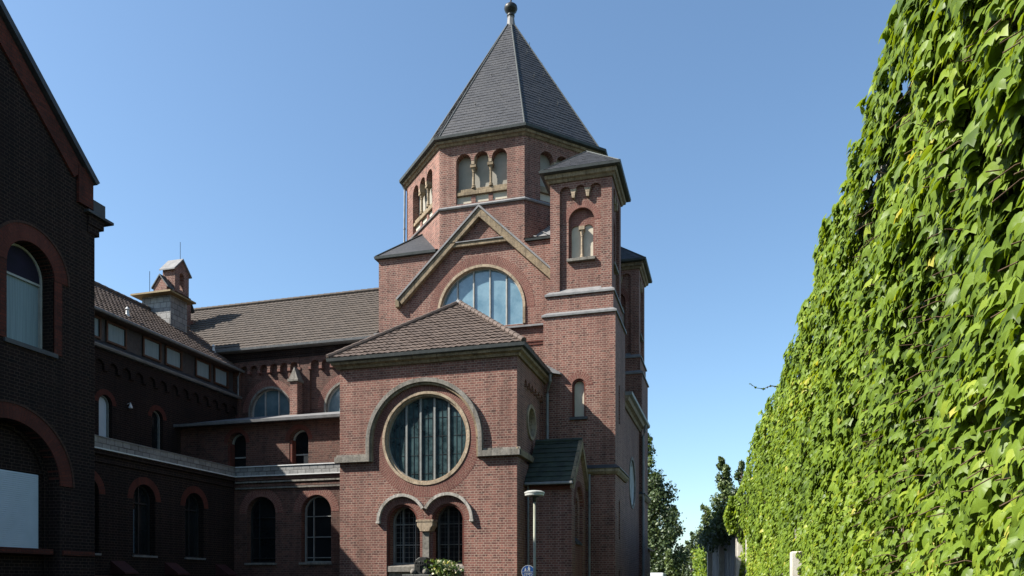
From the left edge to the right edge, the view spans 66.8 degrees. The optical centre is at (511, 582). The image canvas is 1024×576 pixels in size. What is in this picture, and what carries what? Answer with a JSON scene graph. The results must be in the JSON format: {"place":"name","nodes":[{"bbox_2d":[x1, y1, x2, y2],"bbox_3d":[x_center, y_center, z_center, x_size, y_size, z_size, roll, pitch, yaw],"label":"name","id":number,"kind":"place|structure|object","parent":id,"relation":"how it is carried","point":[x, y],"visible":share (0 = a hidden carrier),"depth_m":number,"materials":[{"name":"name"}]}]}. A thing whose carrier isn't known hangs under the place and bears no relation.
{"place":"outdoors","nodes":[
{"label":"outdoors","id":0,"kind":"place"},
{"bbox_2d":[3,0,930,571],"label":"sky","id":1,"kind":"structure","parent":0,"point":[274,141],"materials":[{"name":"blue"}]},
{"bbox_2d":[659,505,691,573],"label":"lime tree","id":2,"kind":"object","parent":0,"point":[678,533],"visible":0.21,"depth_m":59.36,"materials":[{"name":"green plant"}]},
{"bbox_2d":[681,564,684,575],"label":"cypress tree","id":3,"kind":"object","parent":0,"point":[683,568],"visible":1,"depth_m":54.99,"materials":[{"name":"green plant"}]},
{"bbox_2d":[681,540,690,575],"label":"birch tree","id":4,"kind":"object","parent":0,"point":[687,542],"visible":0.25,"depth_m":119.76,"materials":[{"name":"green plant"}]},
{"bbox_2d":[685,531,696,575],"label":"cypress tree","id":5,"kind":"object","parent":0,"point":[688,572],"visible":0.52,"depth_m":71.89,"materials":[{"name":"green plant"}]},
{"label":"ground","id":6,"kind":"structure","parent":0,"visible":0},
{"bbox_2d":[0,0,113,575],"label":"gabled house","id":7,"kind":"structure","parent":6,"relation":"on","point":[54,221],"depth_m":18.25,"materials":[{"name":"brick"}]},
{"bbox_2d":[3,243,57,358],"bbox_3d":[-11.185,-6.527,17.794,0.510,2.455,1.400,0,0,16],"label":"arched window","id":8,"kind":"structure","parent":7,"relation":"in","point":[24,277],"depth_m":18.01,"materials":[{"name":"glass"}]},
{"bbox_2d":[95,271,244,575],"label":"convent wing","id":9,"kind":"structure","parent":6,"relation":"on","point":[164,506],"depth_m":27.70,"materials":[{"name":"brown brick"}]},
{"bbox_2d":[95,315,101,339],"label":"attic window","id":10,"kind":"structure","parent":9,"relation":"in","point":[98,320],"depth_m":27.17,"materials":[{"name":"grey glass"}]},
{"bbox_2d":[99,395,108,437],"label":"arched window","id":11,"kind":"structure","parent":9,"relation":"in","point":[103,402],"depth_m":27.53,"materials":[{"name":"grey glass"}]},
{"bbox_2d":[105,320,126,349],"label":"attic window","id":12,"kind":"structure","parent":9,"relation":"in","point":[115,334],"depth_m":27.93,"materials":[{"name":"grey glass"}]},
{"bbox_2d":[132,486,157,557],"bbox_3d":[-11.719,-1.933,24.522,0.390,2.285,1.040,0,0,16],"label":"arched window","id":13,"kind":"structure","parent":9,"relation":"in","point":[141,502],"depth_m":24.73,"materials":[{"name":"glass"}]},
{"bbox_2d":[142,335,161,362],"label":"attic window","id":14,"kind":"structure","parent":9,"relation":"in","point":[151,349],"depth_m":29.67,"materials":[{"name":"grey glass"}]},
{"bbox_2d":[152,411,159,449],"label":"arched window","id":15,"kind":"structure","parent":9,"relation":"in","point":[155,417],"depth_m":30.02,"materials":[{"name":"black glass"}]},
{"bbox_2d":[164,345,182,370],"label":"attic window","id":16,"kind":"structure","parent":9,"relation":"in","point":[173,358],"depth_m":30.83,"materials":[{"name":"grey glass"}]},
{"bbox_2d":[185,494,205,559],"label":"arched window","id":17,"kind":"structure","parent":9,"relation":"in","point":[191,505],"depth_m":27.06,"materials":[{"name":"glass"}]},
{"bbox_2d":[195,358,210,381],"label":"attic window","id":18,"kind":"structure","parent":9,"relation":"in","point":[202,368],"depth_m":32.54,"materials":[{"name":"grey glass"}]},
{"bbox_2d":[213,365,228,388],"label":"attic window","id":19,"kind":"structure","parent":9,"relation":"in","point":[220,376],"depth_m":33.68,"materials":[{"name":"grey glass"}]},
{"bbox_2d":[151,0,653,575],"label":"church","id":20,"kind":"structure","parent":6,"relation":"on","point":[463,378],"depth_m":28.54,"materials":[{"name":"red brick"}]},
{"bbox_2d":[232,434,245,466],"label":"arched window","id":21,"kind":"structure","parent":20,"relation":"in","point":[239,441],"depth_m":30.72,"materials":[{"name":"black glass"}]},
{"bbox_2d":[251,498,274,562],"bbox_3d":[-9.156,-1.932,28.874,1.190,2.425,0.110,0,0,16],"label":"arched window","id":22,"kind":"structure","parent":20,"relation":"in","point":[263,510],"depth_m":28.91,"materials":[{"name":"glass"}]},
{"bbox_2d":[252,389,289,416],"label":"lunette window","id":23,"kind":"structure","parent":20,"relation":"in","point":[272,402],"depth_m":34.40,"materials":[{"name":"blue glass"}]},
{"bbox_2d":[294,430,307,463],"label":"arched window","id":24,"kind":"structure","parent":20,"relation":"in","point":[301,437],"depth_m":29.97,"materials":[{"name":"black glass"}]},
{"bbox_2d":[305,496,330,561],"bbox_3d":[-6.971,-1.932,28.258,1.190,2.425,0.110,0,0,16],"label":"arched window","id":25,"kind":"structure","parent":20,"relation":"in","point":[318,510],"depth_m":28.29,"materials":[{"name":"black glass"}]},
{"bbox_2d":[328,386,339,411],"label":"lunette window","id":26,"kind":"structure","parent":20,"relation":"in","point":[334,400],"depth_m":33.55,"materials":[{"name":"blue glass"}]},
{"bbox_2d":[393,507,420,563],"bbox_3d":[-3.533,-1.605,26.634,1.120,2.010,0.110,0,0,16],"label":"arched window","id":27,"kind":"structure","parent":20,"relation":"in","point":[406,533],"depth_m":26.67,"materials":[{"name":"black glass"}]},
{"bbox_2d":[389,397,465,480],"bbox_3d":[-2.822,-4.800,26.059,2.900,2.900,0.110,0,0,16],"label":"round window","id":28,"kind":"structure","parent":20,"relation":"in","point":[427,437],"depth_m":26.09,"materials":[{"name":"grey glass"}]},
{"bbox_2d":[438,506,462,563],"bbox_3d":[-1.960,-1.605,26.190,1.120,2.010,0.110,0,0,16],"label":"arched window","id":29,"kind":"structure","parent":20,"relation":"in","point":[450,518],"depth_m":26.23,"materials":[{"name":"black glass"}]},
{"bbox_2d":[442,269,522,324],"bbox_3d":[-1.217,-11.585,31.716,3.600,2.470,0.110,0,0,16],"label":"lunette window","id":30,"kind":"structure","parent":20,"relation":"in","point":[492,292],"depth_m":31.61,"materials":[{"name":"blue glass"}]},
{"bbox_2d":[630,461,633,503],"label":"round window","id":31,"kind":"structure","parent":20,"relation":"in","point":[631,468],"depth_m":34.10,"materials":[{"name":"glass"}]},
{"bbox_2d":[648,433,666,510],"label":"poplar tree","id":32,"kind":"object","parent":6,"relation":"on","point":[650,455],"visible":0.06,"depth_m":61.58,"materials":[{"name":"green plant"}]},
{"bbox_2d":[650,573,666,575],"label":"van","id":33,"kind":"object","parent":6,"relation":"on","point":[658,574],"visible":0.44,"depth_m":47.74,"materials":[{"name":"white paint"}]},
{"bbox_2d":[648,472,688,575],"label":"maple tree","id":34,"kind":"object","parent":6,"relation":"on","point":[658,496],"visible":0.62,"depth_m":56.30,"materials":[{"name":"green plant"}]},
{"bbox_2d":[664,548,678,575],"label":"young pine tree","id":35,"kind":"object","parent":6,"relation":"on","point":[670,567],"visible":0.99,"depth_m":49.85,"materials":[{"name":"green plant"}]},
{"bbox_2d":[690,545,706,575],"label":"hedge","id":36,"kind":"object","parent":6,"relation":"on","point":[699,561],"visible":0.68,"depth_m":48.79,"materials":[{"name":"green plant"}]},
{"bbox_2d":[692,502,711,549],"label":"hornbeam tree","id":37,"kind":"object","parent":6,"relation":"on","point":[706,509],"visible":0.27,"depth_m":65.88,"materials":[{"name":"green plant"}]},
{"bbox_2d":[706,456,733,522],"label":"hornbeam tree","id":38,"kind":"object","parent":6,"relation":"on","point":[724,483],"visible":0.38,"depth_m":59.75,"materials":[{"name":"green plant"}]},
{"bbox_2d":[707,526,744,575],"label":"panel fence","id":39,"kind":"object","parent":6,"relation":"on","point":[721,562],"visible":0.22,"depth_m":35.32,"materials":[{"name":"grey concrete"}]},
{"bbox_2d":[692,498,744,553],"bbox_3d":[9.415,-2.279,35.210,1.986,2.058,13.313,0,0,10],"label":"hedge","id":40,"kind":"object","parent":39,"relation":"attached to","point":[713,535],"visible":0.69,"depth_m":32.60,"materials":[{"name":"green plant"}]},
{"bbox_2d":[729,459,745,510],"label":"hornbeam tree","id":41,"kind":"object","parent":6,"relation":"on","point":[739,475],"visible":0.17,"depth_m":57.85,"materials":[{"name":"green plant"}]},
{"bbox_2d":[737,3,1023,575],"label":"garden wall","id":42,"kind":"structure","parent":6,"relation":"on","point":[794,563],"depth_m":8.44,"materials":[{"name":"concrete"}]},
{"bbox_2d":[723,0,1023,575],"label":"boston ivy","id":43,"kind":"object","parent":42,"relation":"attached to","point":[948,288],"visible":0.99,"depth_m":5.57,"materials":[{"name":"green plant"}]},
{"label":"courtyard","id":44,"kind":"structure","parent":0,"visible":0},
{"bbox_2d":[402,557,436,575],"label":"fountain","id":45,"kind":"object","parent":44,"relation":"on","point":[419,569],"visible":0.98,"depth_m":24.24,"materials":[{"name":"grey stone"}]},
{"bbox_2d":[423,558,468,575],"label":"flowering shrub","id":46,"kind":"object","parent":44,"relation":"on","point":[446,567],"visible":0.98,"depth_m":24.18,"materials":[{"name":"green plant"}]},
{"bbox_2d":[521,565,532,575],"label":"path sign","id":47,"kind":"object","parent":44,"relation":"on","point":[526,570],"visible":0.94,"depth_m":22.82,"materials":[{"name":"metal"}]},
{"bbox_2d":[524,490,544,575],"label":"street lamp","id":48,"kind":"object","parent":44,"relation":"on","point":[534,494],"visible":1,"depth_m":19.96,"materials":[{"name":"grey metal"}]}
]}

